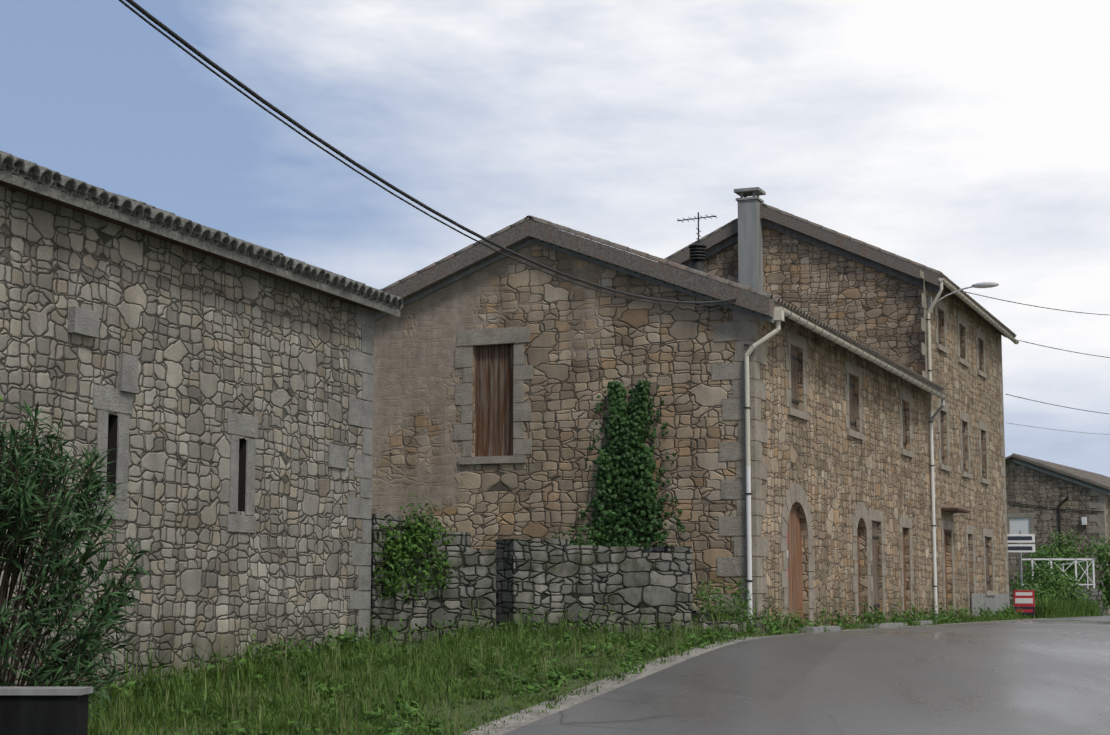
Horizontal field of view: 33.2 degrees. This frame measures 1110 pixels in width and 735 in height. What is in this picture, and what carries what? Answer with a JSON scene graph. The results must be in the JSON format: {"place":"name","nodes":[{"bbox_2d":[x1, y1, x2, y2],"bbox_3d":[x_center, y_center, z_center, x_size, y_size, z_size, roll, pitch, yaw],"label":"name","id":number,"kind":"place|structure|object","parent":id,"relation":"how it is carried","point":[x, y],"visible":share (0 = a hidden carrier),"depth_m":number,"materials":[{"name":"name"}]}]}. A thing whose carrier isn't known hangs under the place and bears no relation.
{"place":"outdoors","nodes":[
{"label":"outdoors","id":0,"kind":"place"},
{"bbox_2d":[0,0,1109,476],"label":"sky","id":1,"kind":"structure","parent":0,"point":[968,141],"materials":[{"name":"blue"}]},
{"bbox_2d":[27,588,1109,734],"bbox_3d":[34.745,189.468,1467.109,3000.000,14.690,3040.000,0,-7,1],"label":"ground","id":2,"kind":"structure","parent":0,"point":[478,708],"depth_m":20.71,"materials":[{"name":"green plant"}]},
{"bbox_2d":[0,687,92,734],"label":"planter","id":3,"kind":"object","parent":2,"relation":"on","point":[43,710],"depth_m":14.56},
{"bbox_2d":[0,399,151,721],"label":"oleander bush","id":4,"kind":"object","parent":2,"relation":"on","point":[23,496],"visible":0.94,"depth_m":15.80,"materials":[{"name":"green plant"}]},
{"bbox_2d":[0,185,372,704],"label":"barn walls","id":5,"kind":"structure","parent":2,"relation":"on","point":[209,342],"depth_m":22.25,"materials":[{"name":"grey stone"}]},
{"bbox_2d":[0,151,403,316],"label":"barn roof","id":6,"kind":"structure","parent":5,"relation":"on","point":[30,178],"depth_m":21.74,"materials":[{"name":"grey tile"}]},
{"bbox_2d":[68,306,373,643],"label":"stone trim","id":7,"kind":"structure","parent":5,"relation":"attached to","point":[83,322],"depth_m":23.53,"materials":[{"name":"grey stone"}]},
{"bbox_2d":[369,514,495,647],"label":"garden wall","id":8,"kind":"structure","parent":2,"relation":"on","point":[473,580],"depth_m":27.41,"materials":[{"name":"stone"}]},
{"bbox_2d":[72,600,1028,734],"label":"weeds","id":9,"kind":"object","parent":2,"relation":"on","point":[555,677],"visible":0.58,"depth_m":24.62,"materials":[{"name":"green plant"}]},
{"bbox_2d":[372,493,758,634],"bbox_3d":[0.463,3.169,28.869,7.390,2.240,1.458,6,-9,-42],"label":"creeper shrub","id":10,"kind":"object","parent":2,"relation":"on","point":[417,535],"visible":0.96,"depth_m":27.14,"materials":[{"name":"green plant"}]},
{"bbox_2d":[496,539,692,636],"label":"garden wall","id":11,"kind":"structure","parent":2,"relation":"on","point":[652,585],"depth_m":29.03,"materials":[{"name":"stone"}]},
{"bbox_2d":[371,227,1007,628],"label":"house walls","id":12,"kind":"structure","parent":2,"relation":"on","point":[583,347],"depth_m":34.97,"materials":[{"name":"beige stone"}]},
{"bbox_2d":[119,0,1109,434],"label":"overhead cables","id":13,"kind":"object","parent":12,"relation":"attached to","point":[257,96],"visible":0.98,"depth_m":18.52,"materials":[{"name":"black plastic"}]},
{"bbox_2d":[552,380,684,548],"bbox_3d":[1.076,1.964,33.007,2.439,3.583,1.073,-2,-7,16],"label":"climbing ivy","id":14,"kind":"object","parent":12,"relation":"attached to","point":[622,426],"depth_m":33.15,"materials":[{"name":"green plant"}]},
{"bbox_2d":[374,203,1015,394],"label":"house roof","id":15,"kind":"structure","parent":12,"relation":"on","point":[670,272],"depth_m":34.83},
{"bbox_2d":[454,270,1009,632],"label":"stone trim","id":16,"kind":"structure","parent":12,"relation":"attached to","point":[734,406],"depth_m":34.59,"materials":[{"name":"grey stone"}]},
{"bbox_2d":[744,278,1018,623],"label":"house gutters","id":17,"kind":"object","parent":12,"relation":"attached to","point":[780,313],"visible":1,"depth_m":38.16,"materials":[{"name":"grey metal"}]},
{"bbox_2d":[693,610,766,634],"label":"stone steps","id":18,"kind":"structure","parent":2,"relation":"on","point":[704,622],"depth_m":30.50,"materials":[{"name":"grey stone"}]},
{"bbox_2d":[458,617,1062,734],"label":"road shoulder","id":19,"kind":"object","parent":2,"relation":"on","point":[511,724],"visible":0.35,"depth_m":21.64},
{"bbox_2d":[1007,531,1034,589],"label":"direction signs","id":20,"kind":"object","parent":2,"relation":"on","point":[1019,538],"visible":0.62,"depth_m":65.49,"materials":[{"name":"white metal"}]},
{"bbox_2d":[1009,560,1096,610],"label":"bush","id":21,"kind":"object","parent":2,"relation":"on","point":[1051,585],"visible":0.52,"depth_m":62.41,"materials":[{"name":"green plant"}]},
{"bbox_2d":[1009,586,1102,615],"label":"boundary wall","id":22,"kind":"structure","parent":2,"relation":"on","point":[1097,593],"depth_m":68.78,"materials":[{"name":"stone"}]},
{"bbox_2d":[1022,558,1095,588],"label":"white railing","id":23,"kind":"object","parent":22,"relation":"on","point":[1086,560],"visible":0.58,"depth_m":69.11,"materials":[{"name":"white metal"}]},
{"bbox_2d":[1005,458,1109,613],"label":"house walls","id":24,"kind":"structure","parent":2,"relation":"on","point":[1042,506],"depth_m":97.20,"materials":[{"name":"grey stone"}]},
{"bbox_2d":[1005,453,1109,494],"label":"house roof","id":25,"kind":"structure","parent":24,"relation":"on","point":[1094,481],"depth_m":97.53,"materials":[{"name":"grey tile"}]},
{"bbox_2d":[1009,595,1106,617],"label":"bank grass","id":26,"kind":"structure","parent":2,"relation":"on","point":[1060,608],"depth_m":60.76,"materials":[{"name":"green plant"}]},
{"bbox_2d":[1009,529,1109,609],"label":"shrub","id":27,"kind":"object","parent":2,"relation":"on","point":[1104,556],"visible":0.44,"depth_m":79.34,"materials":[{"name":"green plant"}]},
{"bbox_2d":[1096,572,1109,611],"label":"shrub","id":28,"kind":"object","parent":2,"relation":"on","point":[1107,594],"visible":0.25,"depth_m":79.50,"materials":[{"name":"green plant"}]},
{"bbox_2d":[502,616,1109,734],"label":"road","id":29,"kind":"structure","parent":0,"point":[1048,676],"depth_m":21.97,"materials":[{"name":"grey asphalt"}]},
{"bbox_2d":[677,187,998,312],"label":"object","id":30,"kind":"object","parent":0,"point":[750,251],"visible":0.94,"depth_m":48.79,"materials":[{"name":"grey metal"}]},
{"bbox_2d":[786,531,1034,618],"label":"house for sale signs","id":31,"kind":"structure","parent":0,"point":[1026,597],"depth_m":57.42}
]}

